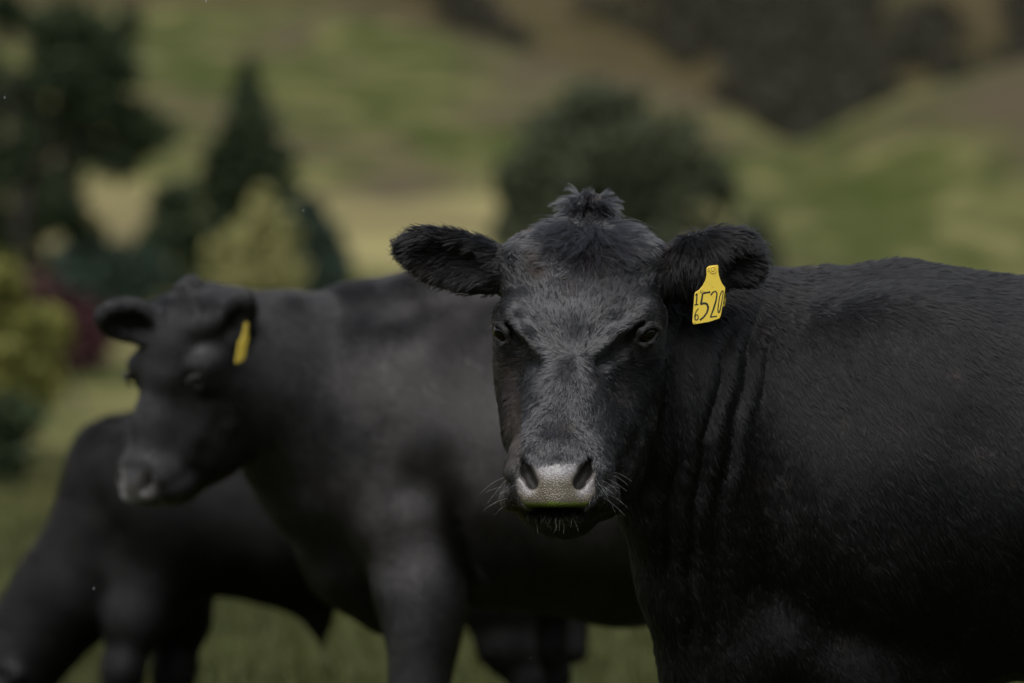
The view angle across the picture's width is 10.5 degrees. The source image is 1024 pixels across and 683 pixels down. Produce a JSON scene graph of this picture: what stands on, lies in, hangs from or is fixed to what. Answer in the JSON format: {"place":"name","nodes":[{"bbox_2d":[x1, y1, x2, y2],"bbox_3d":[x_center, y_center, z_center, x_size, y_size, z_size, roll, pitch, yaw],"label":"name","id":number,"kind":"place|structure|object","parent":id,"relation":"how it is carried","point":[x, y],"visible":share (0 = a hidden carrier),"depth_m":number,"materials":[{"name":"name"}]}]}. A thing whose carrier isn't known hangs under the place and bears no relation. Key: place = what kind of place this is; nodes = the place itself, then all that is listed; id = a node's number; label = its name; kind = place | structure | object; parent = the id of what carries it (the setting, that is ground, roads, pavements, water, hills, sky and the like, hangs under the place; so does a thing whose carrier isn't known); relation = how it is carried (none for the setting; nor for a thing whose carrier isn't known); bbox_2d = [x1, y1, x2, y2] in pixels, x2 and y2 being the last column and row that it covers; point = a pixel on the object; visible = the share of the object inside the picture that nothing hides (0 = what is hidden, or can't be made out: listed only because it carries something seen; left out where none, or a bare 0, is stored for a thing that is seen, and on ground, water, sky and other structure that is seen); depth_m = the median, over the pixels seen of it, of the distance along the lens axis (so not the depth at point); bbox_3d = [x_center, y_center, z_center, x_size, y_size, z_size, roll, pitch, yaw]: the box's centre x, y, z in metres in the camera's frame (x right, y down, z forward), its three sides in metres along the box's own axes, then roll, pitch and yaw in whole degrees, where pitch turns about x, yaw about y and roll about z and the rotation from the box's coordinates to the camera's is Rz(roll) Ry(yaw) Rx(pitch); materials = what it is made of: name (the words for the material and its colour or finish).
{"place":"outdoors","nodes":[
{"label":"outdoors","id":0,"kind":"place"},
{"bbox_2d":[0,0,1023,682],"bbox_3d":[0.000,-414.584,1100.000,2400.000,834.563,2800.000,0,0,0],"label":"ground","id":1,"kind":"structure","parent":0,"point":[398,114],"depth_m":225.63,"materials":[{"name":"green plant"}]},
{"bbox_2d":[0,383,50,488],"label":"shaded bush","id":2,"kind":"object","parent":1,"relation":"on","point":[19,417],"visible":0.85,"depth_m":43.84,"materials":[{"name":"green plant"}]},
{"bbox_2d":[0,249,82,478],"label":"leafy bush","id":3,"kind":"object","parent":1,"relation":"on","point":[30,337],"visible":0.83,"depth_m":45.86,"materials":[{"name":"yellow plant"}]},
{"bbox_2d":[27,269,118,405],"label":"red bush","id":4,"kind":"object","parent":1,"relation":"on","point":[91,345],"visible":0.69,"depth_m":87.82,"materials":[{"name":"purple plant"}]},
{"bbox_2d":[0,0,184,306],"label":"broadleaf tree","id":5,"kind":"object","parent":1,"relation":"on","point":[71,64],"visible":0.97,"depth_m":134.45,"materials":[{"name":"green plant"}]},
{"bbox_2d":[43,235,179,376],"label":"bush","id":6,"kind":"object","parent":1,"relation":"on","point":[103,269],"visible":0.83,"depth_m":104.70,"materials":[{"name":"green plant"}]},
{"bbox_2d":[128,175,224,294],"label":"bushy tree","id":7,"kind":"object","parent":1,"relation":"on","point":[177,230],"visible":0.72,"depth_m":127.54,"materials":[{"name":"green plant"}]},
{"bbox_2d":[189,40,305,289],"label":"conifer tree","id":8,"kind":"object","parent":1,"relation":"on","point":[241,158],"visible":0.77,"depth_m":137.61,"materials":[{"name":"green plant"}]},
{"bbox_2d":[195,177,312,289],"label":"tree","id":9,"kind":"object","parent":1,"relation":"on","point":[255,236],"visible":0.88,"depth_m":111.81,"materials":[{"name":"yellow plant"}]},
{"bbox_2d":[0,410,588,682],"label":"cow","id":10,"kind":"object","parent":1,"relation":"on","point":[134,587],"visible":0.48,"depth_m":15.85},
{"bbox_2d":[280,190,358,291],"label":"bushy tree","id":11,"kind":"object","parent":1,"relation":"on","point":[323,248],"visible":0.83,"depth_m":127.67,"materials":[{"name":"green plant"}]},
{"bbox_2d":[94,269,646,682],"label":"cow","id":12,"kind":"object","parent":1,"relation":"on","point":[350,429],"visible":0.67,"depth_m":13.09},
{"bbox_2d":[235,323,247,362],"bbox_3d":[-0.625,0.004,12.897,0.012,0.095,0.057,0,0,23],"label":"ear tag","id":13,"kind":"object","parent":12,"relation":"attached to","point":[241,349],"visible":1,"depth_m":12.90,"materials":[{"name":"yellow plastic"}]},
{"bbox_2d":[479,64,744,243],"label":"round tree","id":14,"kind":"object","parent":1,"relation":"on","point":[597,138],"visible":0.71,"depth_m":139.27,"materials":[{"name":"green plant"}]},
{"bbox_2d":[385,182,1023,682],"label":"cow","id":15,"kind":"object","parent":1,"relation":"on","point":[803,474],"visible":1,"depth_m":10.09},
{"bbox_2d":[692,265,725,323],"bbox_3d":[0.367,-0.084,10.009,0.046,0.107,0.092,0,0,32],"label":"ear tag","id":16,"kind":"object","parent":15,"relation":"attached to","point":[709,298],"visible":1,"depth_m":9.99,"materials":[{"name":"yellow plastic"}]},
{"bbox_2d":[427,0,1023,142],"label":"woodland","id":17,"kind":"object","parent":1,"relation":"on","point":[760,94],"visible":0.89,"depth_m":466.16,"materials":[{"name":"green plant"}]},
{"bbox_2d":[729,205,790,265],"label":"bushy tree","id":18,"kind":"object","parent":1,"relation":"on","point":[764,226],"visible":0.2,"depth_m":131.88,"materials":[{"name":"green plant"}]},
{"bbox_2d":[0,437,1023,682],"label":"grass","id":19,"kind":"structure","parent":0,"point":[264,627],"depth_m":21.05,"materials":[{"name":"green plant"}]}
]}

